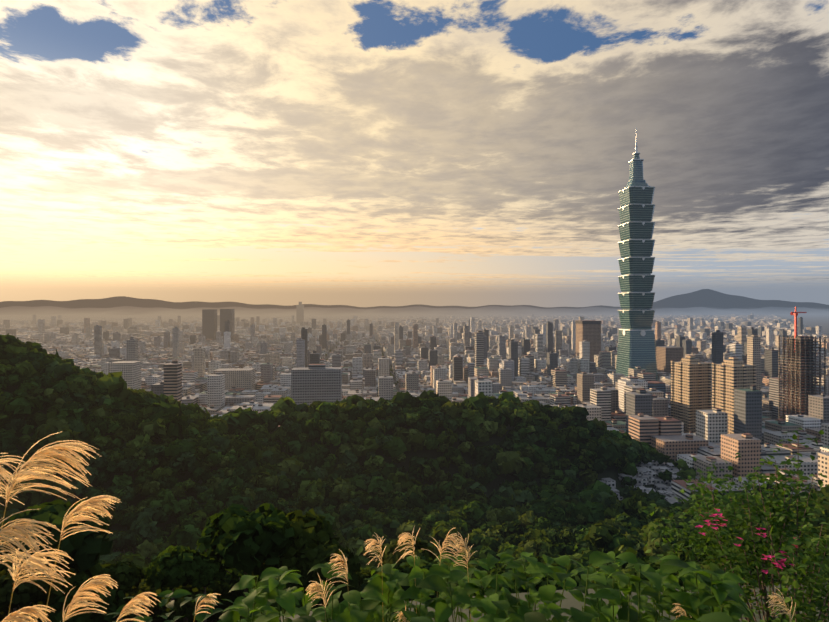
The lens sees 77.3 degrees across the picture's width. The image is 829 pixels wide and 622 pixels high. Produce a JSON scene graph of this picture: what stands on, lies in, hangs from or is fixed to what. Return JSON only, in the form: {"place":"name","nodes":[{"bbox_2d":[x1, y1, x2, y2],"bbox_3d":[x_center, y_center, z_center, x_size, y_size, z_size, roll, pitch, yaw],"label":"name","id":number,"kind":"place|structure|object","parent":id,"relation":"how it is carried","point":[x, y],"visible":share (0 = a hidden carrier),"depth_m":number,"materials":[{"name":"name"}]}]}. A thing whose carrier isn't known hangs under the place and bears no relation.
{"place":"outdoors","nodes":[
{"label":"outdoors","id":0,"kind":"place"},
{"bbox_2d":[0,306,828,314],"bbox_3d":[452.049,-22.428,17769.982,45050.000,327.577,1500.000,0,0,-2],"label":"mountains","id":1,"kind":"structure","parent":0,"point":[132,310],"depth_m":17760.55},
{"bbox_2d":[0,384,828,621],"bbox_3d":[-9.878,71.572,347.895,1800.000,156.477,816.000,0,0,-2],"label":"hill terrain","id":2,"kind":"structure","parent":0,"point":[611,472],"depth_m":316.60,"materials":[{"name":"green plant"}]},
{"bbox_2d":[0,450,790,621],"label":"grass stems","id":3,"kind":"object","parent":2,"relation":"on","point":[199,604],"visible":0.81,"depth_m":1.97,"materials":[{"name":"plant"}]},
{"bbox_2d":[0,432,795,621],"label":"silvergrass plumes","id":4,"kind":"object","parent":3,"relation":"attached to","point":[33,559],"visible":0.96,"depth_m":1.96,"materials":[{"name":"beige plant"}]},
{"bbox_2d":[0,333,828,621],"bbox_3d":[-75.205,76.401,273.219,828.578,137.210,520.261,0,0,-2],"label":"forest","id":5,"kind":"object","parent":2,"relation":"on","point":[238,550],"depth_m":284.78,"materials":[{"name":"green plant"}]},
{"bbox_2d":[107,551,754,621],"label":"broadleaf plant","id":6,"kind":"object","parent":2,"relation":"on","point":[493,606],"depth_m":3.06,"materials":[{"name":"green plant"}]},
{"bbox_2d":[599,460,699,503],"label":"hillside houses","id":7,"kind":"structure","parent":2,"relation":"on","point":[647,473],"depth_m":417.08,"materials":[{"name":"grey concrete"}]},
{"bbox_2d":[643,428,828,621],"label":"flowering bush","id":8,"kind":"object","parent":2,"relation":"on","point":[807,559],"depth_m":5.18,"materials":[{"name":"green plant"}]},
{"bbox_2d":[696,508,797,573],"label":"pink flowers","id":9,"kind":"object","parent":8,"relation":"attached to","point":[782,561],"visible":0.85,"depth_m":4.62,"materials":[{"name":"pink plant"}]},
{"bbox_2d":[0,289,828,309],"bbox_3d":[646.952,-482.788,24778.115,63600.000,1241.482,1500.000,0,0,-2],"label":"mountains","id":10,"kind":"structure","parent":0,"point":[708,298],"depth_m":25106.81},
{"bbox_2d":[0,315,828,419],"bbox_3d":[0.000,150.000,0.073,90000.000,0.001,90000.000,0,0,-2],"label":"ground","id":11,"kind":"structure","parent":0,"point":[815,320],"depth_m":6613.44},
{"bbox_2d":[0,313,828,501],"bbox_3d":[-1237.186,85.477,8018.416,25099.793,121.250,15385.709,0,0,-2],"label":"city blocks","id":12,"kind":"structure","parent":11,"relation":"on","point":[451,358],"depth_m":1097.06,"materials":[{"name":"grey concrete"}]},
{"bbox_2d":[109,302,755,433],"bbox_3d":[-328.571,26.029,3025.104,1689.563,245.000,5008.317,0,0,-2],"label":"buildings","id":13,"kind":"structure","parent":11,"relation":"on","point":[690,385],"depth_m":633.83,"materials":[{"name":"beige concrete"}]},
{"bbox_2d":[277,339,782,426],"bbox_3d":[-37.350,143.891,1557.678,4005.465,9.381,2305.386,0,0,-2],"label":"street trees","id":14,"kind":"object","parent":11,"relation":"on","point":[391,374],"depth_m":1265.70,"materials":[{"name":"green plant"}]},
{"bbox_2d":[616,128,657,380],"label":"skyscraper","id":15,"kind":"structure","parent":11,"relation":"on","point":[636,343],"depth_m":989.93,"materials":[{"name":"teal glass"}]},
{"bbox_2d":[778,335,825,420],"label":"tower under construction","id":16,"kind":"structure","parent":11,"relation":"on","point":[801,380],"depth_m":645.73},
{"bbox_2d":[790,307,806,351],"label":"tower crane","id":17,"kind":"object","parent":16,"relation":"on","point":[795,313],"visible":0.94,"depth_m":652.42,"materials":[{"name":"red metal"}]},
{"bbox_2d":[0,0,828,306],"label":"sky","id":18,"kind":"structure","parent":0,"point":[357,153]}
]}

